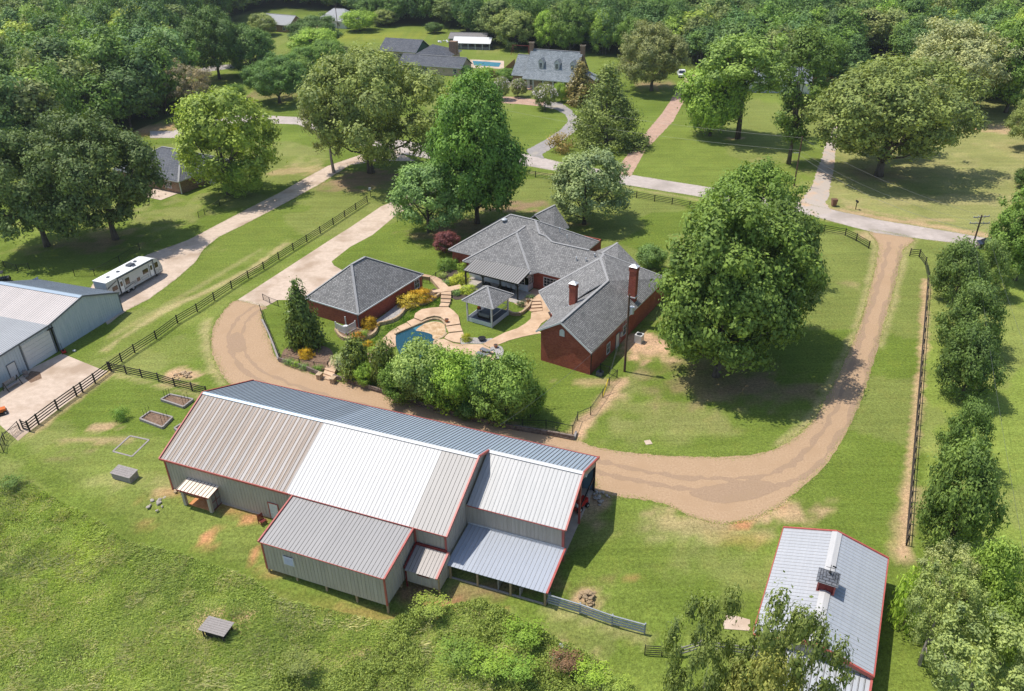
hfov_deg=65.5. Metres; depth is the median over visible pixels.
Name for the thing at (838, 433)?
wheel track
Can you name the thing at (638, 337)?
air conditioner
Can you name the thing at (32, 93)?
forest tree
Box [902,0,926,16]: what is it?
forest tree
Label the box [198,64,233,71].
lane
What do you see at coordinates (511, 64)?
board fence
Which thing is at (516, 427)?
timber wall
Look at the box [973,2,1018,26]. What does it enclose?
forest tree
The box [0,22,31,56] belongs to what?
forest tree
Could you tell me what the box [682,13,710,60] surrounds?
forest tree
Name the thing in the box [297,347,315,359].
garden shrub
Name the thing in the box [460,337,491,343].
rock bed
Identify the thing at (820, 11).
forest tree
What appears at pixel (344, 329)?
pump enclosure
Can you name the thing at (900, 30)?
forest tree
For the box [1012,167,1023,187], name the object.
green shrub
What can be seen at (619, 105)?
cedar tree
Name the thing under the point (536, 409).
garden tree
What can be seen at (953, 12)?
forest tree
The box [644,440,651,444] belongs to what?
septic lid
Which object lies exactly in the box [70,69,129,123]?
forest tree
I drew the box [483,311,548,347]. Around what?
garden walk
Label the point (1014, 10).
forest tree
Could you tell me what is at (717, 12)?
forest tree
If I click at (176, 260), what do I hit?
neighbour driveway
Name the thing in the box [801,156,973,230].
power line
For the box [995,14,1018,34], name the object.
forest tree
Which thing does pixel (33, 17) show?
forest tree
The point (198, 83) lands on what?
tree
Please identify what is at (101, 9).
forest tree
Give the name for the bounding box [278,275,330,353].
magnolia tree
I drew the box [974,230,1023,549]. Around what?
power line
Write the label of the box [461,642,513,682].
weed bush
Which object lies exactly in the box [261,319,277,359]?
timber wall
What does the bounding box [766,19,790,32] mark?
forest tree
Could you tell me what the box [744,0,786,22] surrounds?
forest tree
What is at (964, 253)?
boundary tree
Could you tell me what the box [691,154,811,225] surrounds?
maple tree
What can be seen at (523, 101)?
brick courtyard
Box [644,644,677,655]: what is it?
pipe gate
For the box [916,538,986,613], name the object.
boundary tree
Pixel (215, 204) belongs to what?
wire fence
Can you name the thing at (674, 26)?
forest tree
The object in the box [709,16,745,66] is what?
forest tree
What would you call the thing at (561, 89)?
green shrub
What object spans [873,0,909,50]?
forest tree
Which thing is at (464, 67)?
green shrub
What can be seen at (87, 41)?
forest tree
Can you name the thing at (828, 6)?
forest tree
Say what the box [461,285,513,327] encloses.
gazebo
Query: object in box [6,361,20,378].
door
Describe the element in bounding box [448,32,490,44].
tin shed
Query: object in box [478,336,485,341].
fire pit
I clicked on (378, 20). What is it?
tree
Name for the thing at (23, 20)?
forest tree
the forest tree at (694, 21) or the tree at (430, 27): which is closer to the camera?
the forest tree at (694, 21)
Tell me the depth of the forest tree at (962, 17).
246.45 m
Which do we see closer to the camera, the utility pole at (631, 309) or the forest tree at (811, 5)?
the utility pole at (631, 309)
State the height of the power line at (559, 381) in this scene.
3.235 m
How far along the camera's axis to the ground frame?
90.25 m
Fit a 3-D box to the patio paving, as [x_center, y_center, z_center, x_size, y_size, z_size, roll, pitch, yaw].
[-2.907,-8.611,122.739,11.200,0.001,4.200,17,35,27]
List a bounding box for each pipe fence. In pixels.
[548,593,645,634]
[680,641,750,656]
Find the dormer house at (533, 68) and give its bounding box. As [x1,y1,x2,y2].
[511,41,599,91]
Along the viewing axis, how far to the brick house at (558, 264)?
115.08 m
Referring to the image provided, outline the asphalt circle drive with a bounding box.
[527,102,579,158]
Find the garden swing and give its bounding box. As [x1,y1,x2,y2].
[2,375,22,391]
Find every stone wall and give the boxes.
[334,292,440,340]
[394,318,445,334]
[433,332,447,347]
[506,298,531,315]
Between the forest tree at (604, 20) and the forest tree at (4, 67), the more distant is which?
the forest tree at (604, 20)
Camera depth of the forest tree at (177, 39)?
232.42 m
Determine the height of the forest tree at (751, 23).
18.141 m
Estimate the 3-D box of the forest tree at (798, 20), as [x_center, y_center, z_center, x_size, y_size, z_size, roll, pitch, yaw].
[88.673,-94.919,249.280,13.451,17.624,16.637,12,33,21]
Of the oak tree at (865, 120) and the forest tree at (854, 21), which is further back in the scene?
the forest tree at (854, 21)
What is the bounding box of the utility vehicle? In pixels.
[0,270,10,281]
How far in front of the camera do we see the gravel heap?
81.36 m
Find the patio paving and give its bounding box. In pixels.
[463,277,530,302]
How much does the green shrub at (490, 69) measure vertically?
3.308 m
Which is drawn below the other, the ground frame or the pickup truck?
the ground frame
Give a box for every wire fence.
[0,260,29,270]
[0,421,19,451]
[0,424,20,450]
[72,243,139,275]
[197,193,234,216]
[259,304,327,367]
[262,294,278,306]
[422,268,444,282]
[503,369,617,433]
[600,363,617,376]
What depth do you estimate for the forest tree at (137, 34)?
223.37 m
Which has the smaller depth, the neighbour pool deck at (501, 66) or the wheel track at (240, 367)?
the wheel track at (240, 367)
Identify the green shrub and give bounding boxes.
[460,65,472,73]
[479,66,493,74]
[554,82,568,101]
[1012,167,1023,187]
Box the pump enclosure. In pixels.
[335,316,356,334]
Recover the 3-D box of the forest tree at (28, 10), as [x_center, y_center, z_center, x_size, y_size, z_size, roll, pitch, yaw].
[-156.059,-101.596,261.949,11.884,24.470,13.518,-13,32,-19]
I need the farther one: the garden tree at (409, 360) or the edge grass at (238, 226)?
the edge grass at (238, 226)
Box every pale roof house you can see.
[265,13,299,32]
[318,8,356,28]
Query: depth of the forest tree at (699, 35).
252.59 m
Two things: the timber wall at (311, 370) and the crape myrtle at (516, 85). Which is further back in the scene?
the crape myrtle at (516, 85)
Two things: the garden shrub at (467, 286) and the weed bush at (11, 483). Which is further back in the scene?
the garden shrub at (467, 286)
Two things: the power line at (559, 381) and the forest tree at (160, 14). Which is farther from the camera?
the forest tree at (160, 14)
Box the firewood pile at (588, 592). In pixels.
[578,589,595,605]
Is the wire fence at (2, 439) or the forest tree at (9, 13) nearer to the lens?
the wire fence at (2, 439)
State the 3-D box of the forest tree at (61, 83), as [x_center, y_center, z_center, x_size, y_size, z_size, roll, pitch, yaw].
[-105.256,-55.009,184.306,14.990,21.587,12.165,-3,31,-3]
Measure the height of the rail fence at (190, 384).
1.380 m
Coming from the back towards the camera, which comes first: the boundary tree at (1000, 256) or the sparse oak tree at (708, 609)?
the boundary tree at (1000, 256)
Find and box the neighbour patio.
[148,189,176,199]
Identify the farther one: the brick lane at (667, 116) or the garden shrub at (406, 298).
the brick lane at (667, 116)
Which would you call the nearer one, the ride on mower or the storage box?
the storage box
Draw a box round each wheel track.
[226,305,267,382]
[241,307,577,451]
[596,244,902,490]
[597,242,891,481]
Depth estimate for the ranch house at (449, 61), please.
265.45 m
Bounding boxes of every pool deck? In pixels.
[368,307,493,362]
[470,59,503,68]
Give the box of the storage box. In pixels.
[110,464,138,482]
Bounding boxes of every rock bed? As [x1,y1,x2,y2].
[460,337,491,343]
[490,346,503,358]
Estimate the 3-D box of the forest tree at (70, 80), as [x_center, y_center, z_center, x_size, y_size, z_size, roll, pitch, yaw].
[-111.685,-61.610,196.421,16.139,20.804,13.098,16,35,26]
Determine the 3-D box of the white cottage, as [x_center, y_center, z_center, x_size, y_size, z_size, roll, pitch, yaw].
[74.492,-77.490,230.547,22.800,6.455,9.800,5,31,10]
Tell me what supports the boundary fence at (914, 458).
on the ground at (652, 564)
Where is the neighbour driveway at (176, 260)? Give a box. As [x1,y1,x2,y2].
[91,151,413,324]
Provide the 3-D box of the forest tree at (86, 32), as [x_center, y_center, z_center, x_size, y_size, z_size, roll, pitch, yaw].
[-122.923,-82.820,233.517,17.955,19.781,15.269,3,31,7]
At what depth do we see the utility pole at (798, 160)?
158.10 m
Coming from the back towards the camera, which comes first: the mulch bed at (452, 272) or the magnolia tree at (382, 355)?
the mulch bed at (452, 272)
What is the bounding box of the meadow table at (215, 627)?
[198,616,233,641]
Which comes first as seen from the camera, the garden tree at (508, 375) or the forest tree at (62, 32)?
the garden tree at (508, 375)
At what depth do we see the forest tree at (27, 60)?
191.59 m
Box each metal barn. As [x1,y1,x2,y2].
[158,379,599,612]
[751,526,888,690]
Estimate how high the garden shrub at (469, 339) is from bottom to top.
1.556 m
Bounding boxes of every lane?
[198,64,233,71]
[621,76,696,175]
[798,126,836,215]
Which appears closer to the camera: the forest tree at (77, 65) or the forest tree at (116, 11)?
the forest tree at (77, 65)
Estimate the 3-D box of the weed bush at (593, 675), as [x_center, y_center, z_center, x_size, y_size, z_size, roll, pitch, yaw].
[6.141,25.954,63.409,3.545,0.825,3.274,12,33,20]
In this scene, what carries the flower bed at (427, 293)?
on the ground at (652, 564)
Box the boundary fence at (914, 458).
[905,272,930,545]
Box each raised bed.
[139,407,173,428]
[160,389,193,408]
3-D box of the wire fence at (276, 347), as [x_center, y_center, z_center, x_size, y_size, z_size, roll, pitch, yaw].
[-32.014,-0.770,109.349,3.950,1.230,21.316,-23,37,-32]
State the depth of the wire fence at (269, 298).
119.65 m
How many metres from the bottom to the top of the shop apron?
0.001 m
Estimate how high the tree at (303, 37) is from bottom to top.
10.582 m
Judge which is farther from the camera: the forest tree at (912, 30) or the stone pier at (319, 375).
the forest tree at (912, 30)
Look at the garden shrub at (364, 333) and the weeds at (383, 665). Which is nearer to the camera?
the weeds at (383, 665)
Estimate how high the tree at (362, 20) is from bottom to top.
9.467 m
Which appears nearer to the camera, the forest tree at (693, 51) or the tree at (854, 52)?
the tree at (854, 52)
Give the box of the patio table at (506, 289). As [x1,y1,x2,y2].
[497,286,513,292]
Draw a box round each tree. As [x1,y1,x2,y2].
[0,3,20,23]
[0,18,37,45]
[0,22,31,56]
[0,34,8,47]
[0,40,16,60]
[0,46,16,61]
[0,52,16,80]
[0,69,39,165]
[0,74,64,135]
[0,88,38,139]
[0,124,90,246]
[5,32,36,55]
[5,39,43,68]
[5,66,47,137]
[8,33,55,57]
[11,34,74,67]
[11,41,43,73]
[14,1,30,20]
[16,2,47,22]
[18,14,27,24]
[18,104,173,239]
[24,12,45,28]
[24,29,37,40]
[24,59,88,141]
[27,12,71,32]
[27,52,91,120]
[28,25,63,43]
[30,23,76,44]
[34,60,83,138]
[44,0,73,22]
[47,52,104,105]
[48,34,73,54]
[49,47,87,62]
[55,23,75,39]
[60,9,95,30]
[60,22,135,119]
[65,5,98,20]
[65,38,92,55]
[68,16,103,40]
[70,35,108,72]
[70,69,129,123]
[73,57,116,102]
[76,25,95,41]
[81,9,104,27]
[83,16,122,41]
[88,0,113,26]
[97,14,133,36]
[98,60,153,126]
[104,5,126,24]
[106,30,132,113]
[107,12,120,27]
[114,2,161,31]
[116,41,173,118]
[117,24,160,53]
[121,72,165,117]
[123,0,152,24]
[127,13,156,30]
[127,31,185,113]
[132,0,165,27]
[145,22,188,72]
[148,1,166,25]
[151,19,192,69]
[159,34,206,81]
[159,72,198,107]
[161,56,213,98]
[164,82,287,194]
[174,1,245,78]
[216,22,276,70]
[218,83,246,97]
[218,158,262,197]
[238,49,306,102]
[247,12,277,32]
[253,31,275,57]
[277,52,316,81]
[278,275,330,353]
[284,12,343,43]
[286,25,339,54]
[289,45,323,69]
[292,39,452,173]
[295,71,360,172]
[308,38,347,63]
[337,331,369,384]
[338,8,377,30]
[352,360,372,387]
[367,332,395,393]
[373,7,399,25]
[376,352,415,405]
[386,159,478,232]
[389,330,451,406]
[414,352,459,406]
[418,63,532,223]
[420,342,478,415]
[424,22,443,32]
[432,229,460,252]
[453,397,480,422]
[460,350,498,409]
[467,343,541,427]
[485,6,535,48]
[519,377,547,418]
[530,7,559,48]
[544,145,633,224]
[549,0,596,50]
[563,57,594,107]
[565,58,656,154]
[587,7,618,53]
[589,1,620,53]
[611,15,641,54]
[614,17,693,90]
[625,12,667,40]
[633,242,668,269]
[649,186,834,377]
[659,580,748,690]
[660,5,686,34]
[665,14,682,42]
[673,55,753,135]
[679,8,716,54]
[680,12,721,59]
[681,25,710,62]
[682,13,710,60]
[687,27,706,68]
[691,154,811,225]
[695,0,734,23]
[696,28,792,138]
[698,25,720,58]
[699,17,730,56]
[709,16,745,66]
[713,5,750,28]
[719,643,813,690]
[727,570,858,690]
[730,15,782,62]
[738,15,761,60]
[740,187,831,349]
[743,23,768,47]
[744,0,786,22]
[750,10,781,27]
[762,23,800,65]
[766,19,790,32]
[769,7,806,26]
[770,19,836,164]
[781,11,811,31]
[784,0,823,20]
[796,7,815,23]
[799,50,997,177]
[803,16,824,30]
[806,34,850,77]
[808,3,828,29]
[815,23,867,51]
[817,2,848,18]
[818,7,840,32]
[823,5,871,43]
[827,32,873,83]
[854,6,893,47]
[872,1,912,53]
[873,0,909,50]
[885,20,912,59]
[886,552,941,640]
[889,1,907,48]
[891,10,930,38]
[892,16,933,58]
[896,28,932,55]
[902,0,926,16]
[903,9,958,42]
[903,557,997,666]
[905,14,1023,101]
[909,32,927,56]
[911,427,1020,558]
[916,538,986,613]
[919,596,1023,690]
[924,0,956,16]
[926,231,997,303]
[929,272,1013,353]
[930,316,1012,402]
[932,391,1002,461]
[933,3,953,16]
[934,18,994,39]
[937,11,968,25]
[944,527,1023,631]
[945,6,969,17]
[968,6,989,20]
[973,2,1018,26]
[973,9,1011,26]
[980,11,1023,112]
[981,235,1022,300]
[982,591,1023,670]
[985,185,1023,280]
[993,0,1021,18]
[994,14,1019,28]
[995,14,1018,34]
[1002,89,1023,137]
[1003,651,1023,690]
[1013,7,1023,22]
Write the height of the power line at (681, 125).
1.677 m
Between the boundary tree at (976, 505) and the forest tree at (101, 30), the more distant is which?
the forest tree at (101, 30)
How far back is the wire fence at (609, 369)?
101.25 m
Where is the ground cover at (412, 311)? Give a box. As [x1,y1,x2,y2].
[364,297,440,349]
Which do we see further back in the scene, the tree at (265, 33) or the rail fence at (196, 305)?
the tree at (265, 33)
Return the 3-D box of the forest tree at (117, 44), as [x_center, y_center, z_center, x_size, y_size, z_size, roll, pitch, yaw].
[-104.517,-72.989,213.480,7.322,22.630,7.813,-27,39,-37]
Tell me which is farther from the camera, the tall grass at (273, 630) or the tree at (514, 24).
the tree at (514, 24)
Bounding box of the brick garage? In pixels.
[306,256,423,327]
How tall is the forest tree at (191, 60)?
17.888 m
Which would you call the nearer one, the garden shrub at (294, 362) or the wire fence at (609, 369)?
the wire fence at (609, 369)
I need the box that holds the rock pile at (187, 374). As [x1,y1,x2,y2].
[173,370,191,379]
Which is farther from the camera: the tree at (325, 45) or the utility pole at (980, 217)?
the tree at (325, 45)
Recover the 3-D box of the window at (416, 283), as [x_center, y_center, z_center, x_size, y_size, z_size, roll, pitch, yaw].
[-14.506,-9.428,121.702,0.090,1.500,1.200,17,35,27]
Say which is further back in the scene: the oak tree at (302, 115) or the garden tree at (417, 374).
the oak tree at (302, 115)
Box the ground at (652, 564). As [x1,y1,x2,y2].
[0,0,1023,690]
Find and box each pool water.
[396,328,437,357]
[473,61,500,66]
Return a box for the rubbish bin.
[831,198,837,205]
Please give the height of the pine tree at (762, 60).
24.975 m
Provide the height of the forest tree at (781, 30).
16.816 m
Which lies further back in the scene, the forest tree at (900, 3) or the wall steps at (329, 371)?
the forest tree at (900, 3)
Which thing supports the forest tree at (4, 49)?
on the ground at (652, 564)
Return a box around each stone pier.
[315,371,322,379]
[329,375,336,383]
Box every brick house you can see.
[113,146,233,193]
[448,205,663,374]
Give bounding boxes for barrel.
[22,369,28,376]
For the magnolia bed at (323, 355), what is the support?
on the ground at (652, 564)
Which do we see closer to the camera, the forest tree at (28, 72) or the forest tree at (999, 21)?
the forest tree at (28, 72)
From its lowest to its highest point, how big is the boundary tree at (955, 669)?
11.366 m
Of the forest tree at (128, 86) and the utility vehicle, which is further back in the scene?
the forest tree at (128, 86)
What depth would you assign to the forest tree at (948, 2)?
272.25 m
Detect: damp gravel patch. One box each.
[227,332,245,351]
[689,480,780,502]
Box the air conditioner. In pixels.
[633,332,643,344]
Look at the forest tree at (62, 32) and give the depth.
233.43 m
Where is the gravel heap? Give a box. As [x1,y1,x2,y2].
[587,490,609,505]
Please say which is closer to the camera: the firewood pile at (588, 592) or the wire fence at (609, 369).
the firewood pile at (588, 592)
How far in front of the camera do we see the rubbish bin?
150.24 m
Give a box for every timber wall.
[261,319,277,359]
[278,357,317,373]
[333,374,573,439]
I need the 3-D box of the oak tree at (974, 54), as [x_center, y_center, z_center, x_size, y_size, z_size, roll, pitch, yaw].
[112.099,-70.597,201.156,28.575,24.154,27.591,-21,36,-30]
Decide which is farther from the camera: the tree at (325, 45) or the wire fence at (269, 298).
the tree at (325, 45)
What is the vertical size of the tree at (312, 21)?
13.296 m
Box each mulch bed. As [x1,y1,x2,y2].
[439,269,467,286]
[451,290,469,299]
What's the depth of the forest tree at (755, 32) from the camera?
233.09 m
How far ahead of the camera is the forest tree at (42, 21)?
237.01 m
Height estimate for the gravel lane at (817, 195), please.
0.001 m
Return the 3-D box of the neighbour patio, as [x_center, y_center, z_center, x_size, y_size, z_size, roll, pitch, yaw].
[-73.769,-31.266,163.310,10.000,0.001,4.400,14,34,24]
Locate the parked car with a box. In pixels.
[976,238,989,248]
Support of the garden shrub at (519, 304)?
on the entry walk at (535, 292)
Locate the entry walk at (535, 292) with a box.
[514,288,550,319]
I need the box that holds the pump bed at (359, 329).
[339,324,375,336]
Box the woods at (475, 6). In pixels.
[3,0,998,44]
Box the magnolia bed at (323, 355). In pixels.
[281,343,332,371]
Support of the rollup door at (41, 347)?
in the metal workshop
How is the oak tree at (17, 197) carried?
on the ground at (652, 564)
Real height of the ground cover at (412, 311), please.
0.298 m
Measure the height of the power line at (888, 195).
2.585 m
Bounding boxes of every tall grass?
[0,480,618,690]
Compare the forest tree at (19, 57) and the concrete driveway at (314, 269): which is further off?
the forest tree at (19, 57)
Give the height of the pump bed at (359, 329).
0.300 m
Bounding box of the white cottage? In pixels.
[732,65,811,93]
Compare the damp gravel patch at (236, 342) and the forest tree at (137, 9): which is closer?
the damp gravel patch at (236, 342)
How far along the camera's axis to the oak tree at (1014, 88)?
196.72 m
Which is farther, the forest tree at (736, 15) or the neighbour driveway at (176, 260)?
the forest tree at (736, 15)
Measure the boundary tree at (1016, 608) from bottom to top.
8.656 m
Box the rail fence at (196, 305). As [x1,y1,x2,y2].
[106,196,367,369]
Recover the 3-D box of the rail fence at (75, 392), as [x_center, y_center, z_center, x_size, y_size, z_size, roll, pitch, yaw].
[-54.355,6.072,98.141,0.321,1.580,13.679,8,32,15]
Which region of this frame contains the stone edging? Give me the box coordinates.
[146,496,165,511]
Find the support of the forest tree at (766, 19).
on the ground at (652, 564)
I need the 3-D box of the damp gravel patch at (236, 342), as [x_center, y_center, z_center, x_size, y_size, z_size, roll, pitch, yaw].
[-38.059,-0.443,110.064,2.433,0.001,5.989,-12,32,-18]
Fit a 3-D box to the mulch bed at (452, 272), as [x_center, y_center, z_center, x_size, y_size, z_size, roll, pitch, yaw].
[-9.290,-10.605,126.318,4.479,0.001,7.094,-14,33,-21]
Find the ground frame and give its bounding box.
[113,435,149,456]
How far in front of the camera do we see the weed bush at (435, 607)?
69.58 m
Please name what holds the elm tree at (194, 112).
on the ground at (652, 564)
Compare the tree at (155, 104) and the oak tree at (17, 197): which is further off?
the tree at (155, 104)
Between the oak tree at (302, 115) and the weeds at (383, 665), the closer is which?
the weeds at (383, 665)
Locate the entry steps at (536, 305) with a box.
[531,299,541,311]
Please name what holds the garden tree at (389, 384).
on the ground at (652, 564)
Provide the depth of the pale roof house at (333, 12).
339.21 m
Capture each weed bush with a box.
[0,473,25,490]
[274,644,319,679]
[408,588,451,621]
[428,630,482,672]
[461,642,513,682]
[493,649,539,685]
[497,613,548,653]
[546,644,583,676]
[570,654,613,690]
[599,668,634,690]
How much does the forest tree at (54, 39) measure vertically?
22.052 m
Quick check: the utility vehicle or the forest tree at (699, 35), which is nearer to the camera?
the utility vehicle
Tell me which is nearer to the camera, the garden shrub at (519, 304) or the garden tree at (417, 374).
the garden tree at (417, 374)
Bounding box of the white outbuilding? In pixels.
[453,36,493,49]
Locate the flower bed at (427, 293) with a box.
[405,288,435,305]
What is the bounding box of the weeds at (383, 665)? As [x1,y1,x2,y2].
[268,597,606,690]
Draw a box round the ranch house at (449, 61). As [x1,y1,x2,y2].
[380,37,472,75]
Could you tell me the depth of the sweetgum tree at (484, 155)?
134.19 m
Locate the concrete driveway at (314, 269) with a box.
[239,190,435,306]
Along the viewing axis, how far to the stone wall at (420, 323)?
113.35 m
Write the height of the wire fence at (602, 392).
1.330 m
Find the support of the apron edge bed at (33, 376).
on the shop apron
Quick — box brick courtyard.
[503,97,542,105]
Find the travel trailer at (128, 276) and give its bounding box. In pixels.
[92,256,162,294]
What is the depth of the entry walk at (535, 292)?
118.79 m
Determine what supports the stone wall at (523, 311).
on the ground at (652, 564)
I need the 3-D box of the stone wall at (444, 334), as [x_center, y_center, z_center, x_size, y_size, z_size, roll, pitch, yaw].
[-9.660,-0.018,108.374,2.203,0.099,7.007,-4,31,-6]
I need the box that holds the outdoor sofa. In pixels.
[477,311,492,320]
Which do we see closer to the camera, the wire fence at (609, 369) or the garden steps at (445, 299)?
the wire fence at (609, 369)
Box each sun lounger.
[475,351,489,357]
[479,347,493,352]
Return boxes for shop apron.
[0,354,106,439]
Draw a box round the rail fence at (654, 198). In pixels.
[527,171,870,248]
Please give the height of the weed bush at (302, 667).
0.450 m
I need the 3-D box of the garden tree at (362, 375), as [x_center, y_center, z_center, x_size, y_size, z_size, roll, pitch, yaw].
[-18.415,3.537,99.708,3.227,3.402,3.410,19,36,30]
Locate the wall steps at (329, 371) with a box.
[322,359,340,380]
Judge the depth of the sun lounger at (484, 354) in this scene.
105.55 m
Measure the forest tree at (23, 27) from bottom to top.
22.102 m
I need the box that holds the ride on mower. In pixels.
[0,406,7,415]
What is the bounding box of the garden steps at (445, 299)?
[439,291,450,306]
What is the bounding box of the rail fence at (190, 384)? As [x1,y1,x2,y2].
[108,363,205,391]
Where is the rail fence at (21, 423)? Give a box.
[19,419,30,430]
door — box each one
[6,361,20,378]
[20,331,56,368]
[267,502,278,517]
[615,331,619,348]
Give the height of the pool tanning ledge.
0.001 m
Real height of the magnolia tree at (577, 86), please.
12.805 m
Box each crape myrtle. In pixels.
[494,74,510,96]
[510,78,527,94]
[530,81,558,109]
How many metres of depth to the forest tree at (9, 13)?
260.39 m
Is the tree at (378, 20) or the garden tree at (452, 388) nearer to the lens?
the garden tree at (452, 388)
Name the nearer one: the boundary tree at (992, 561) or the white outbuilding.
the boundary tree at (992, 561)
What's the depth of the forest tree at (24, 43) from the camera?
216.15 m
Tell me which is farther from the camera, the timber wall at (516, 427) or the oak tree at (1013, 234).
the oak tree at (1013, 234)
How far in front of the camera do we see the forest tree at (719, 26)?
252.05 m
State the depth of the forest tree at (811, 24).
252.10 m
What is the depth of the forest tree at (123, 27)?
237.51 m
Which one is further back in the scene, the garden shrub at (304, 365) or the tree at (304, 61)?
the tree at (304, 61)
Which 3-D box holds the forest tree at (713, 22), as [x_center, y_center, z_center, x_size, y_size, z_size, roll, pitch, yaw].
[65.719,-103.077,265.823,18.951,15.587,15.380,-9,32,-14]
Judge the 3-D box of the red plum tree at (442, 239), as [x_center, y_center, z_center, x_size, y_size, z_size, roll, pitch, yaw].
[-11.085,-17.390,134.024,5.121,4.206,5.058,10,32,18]
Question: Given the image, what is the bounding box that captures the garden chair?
[256,512,266,525]
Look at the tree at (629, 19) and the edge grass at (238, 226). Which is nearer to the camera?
the edge grass at (238, 226)
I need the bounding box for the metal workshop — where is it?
[0,277,123,387]
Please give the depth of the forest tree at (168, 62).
210.66 m
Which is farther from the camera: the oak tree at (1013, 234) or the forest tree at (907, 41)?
the forest tree at (907, 41)
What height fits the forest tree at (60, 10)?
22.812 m
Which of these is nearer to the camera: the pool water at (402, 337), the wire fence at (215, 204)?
the pool water at (402, 337)
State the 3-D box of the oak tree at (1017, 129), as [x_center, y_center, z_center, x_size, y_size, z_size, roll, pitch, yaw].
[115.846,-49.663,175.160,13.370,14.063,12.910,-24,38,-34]
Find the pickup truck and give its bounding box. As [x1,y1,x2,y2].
[677,69,684,77]
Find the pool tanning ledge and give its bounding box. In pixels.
[416,321,445,338]
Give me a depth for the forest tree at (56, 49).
201.45 m
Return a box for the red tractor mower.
[574,495,589,512]
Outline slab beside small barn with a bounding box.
[723,613,749,630]
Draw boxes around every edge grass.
[91,155,415,324]
[149,116,980,243]
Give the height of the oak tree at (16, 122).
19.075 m
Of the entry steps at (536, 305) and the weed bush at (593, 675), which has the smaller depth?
the weed bush at (593, 675)
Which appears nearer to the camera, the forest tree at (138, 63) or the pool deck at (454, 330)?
the pool deck at (454, 330)
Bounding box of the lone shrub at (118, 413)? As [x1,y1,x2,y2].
[108,404,131,422]
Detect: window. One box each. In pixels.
[164,181,171,188]
[414,278,419,289]
[543,277,556,286]
[606,342,609,354]
[623,323,626,335]
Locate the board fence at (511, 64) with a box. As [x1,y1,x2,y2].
[475,59,514,76]
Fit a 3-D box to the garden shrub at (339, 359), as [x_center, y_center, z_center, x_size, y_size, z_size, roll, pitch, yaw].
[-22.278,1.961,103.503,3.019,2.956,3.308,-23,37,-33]
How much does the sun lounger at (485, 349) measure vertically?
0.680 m
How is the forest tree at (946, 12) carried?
on the ground at (652, 564)
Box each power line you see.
[506,336,610,420]
[511,98,799,137]
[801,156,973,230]
[806,154,975,221]
[811,143,971,212]
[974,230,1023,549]
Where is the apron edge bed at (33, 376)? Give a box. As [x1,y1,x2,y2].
[25,371,41,382]
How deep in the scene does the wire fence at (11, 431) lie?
91.89 m
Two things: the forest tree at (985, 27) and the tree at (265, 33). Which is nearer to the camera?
the forest tree at (985, 27)
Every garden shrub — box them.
[282,356,293,365]
[290,358,300,367]
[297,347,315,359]
[298,362,308,370]
[311,363,324,371]
[329,353,343,371]
[351,330,364,338]
[359,329,369,336]
[361,315,379,330]
[362,339,375,348]
[396,291,422,308]
[409,286,436,304]
[434,257,454,271]
[438,272,447,278]
[446,272,471,286]
[450,259,461,268]
[452,289,460,296]
[457,262,466,271]
[458,283,478,294]
[461,333,472,341]
[516,300,525,307]
[525,294,534,298]
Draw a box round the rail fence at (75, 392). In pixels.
[25,361,111,431]
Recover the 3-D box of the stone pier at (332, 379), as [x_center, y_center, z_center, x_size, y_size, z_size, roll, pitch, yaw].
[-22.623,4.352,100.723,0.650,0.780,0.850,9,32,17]
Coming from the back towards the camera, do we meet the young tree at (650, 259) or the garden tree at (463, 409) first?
the young tree at (650, 259)
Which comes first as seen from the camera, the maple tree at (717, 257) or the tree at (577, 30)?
the maple tree at (717, 257)
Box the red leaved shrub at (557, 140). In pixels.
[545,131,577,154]
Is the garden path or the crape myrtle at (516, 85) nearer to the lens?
the garden path
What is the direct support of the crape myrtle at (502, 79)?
on the ground at (652, 564)
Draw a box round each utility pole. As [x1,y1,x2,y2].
[623,294,633,371]
[793,136,802,185]
[969,215,989,243]
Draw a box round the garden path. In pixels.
[423,274,462,293]
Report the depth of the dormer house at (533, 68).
233.86 m
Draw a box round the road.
[150,115,982,247]
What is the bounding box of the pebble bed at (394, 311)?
[376,303,404,321]
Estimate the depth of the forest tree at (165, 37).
223.58 m
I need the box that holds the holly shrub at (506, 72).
[495,67,512,79]
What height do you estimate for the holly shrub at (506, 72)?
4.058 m
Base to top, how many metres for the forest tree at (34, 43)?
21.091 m

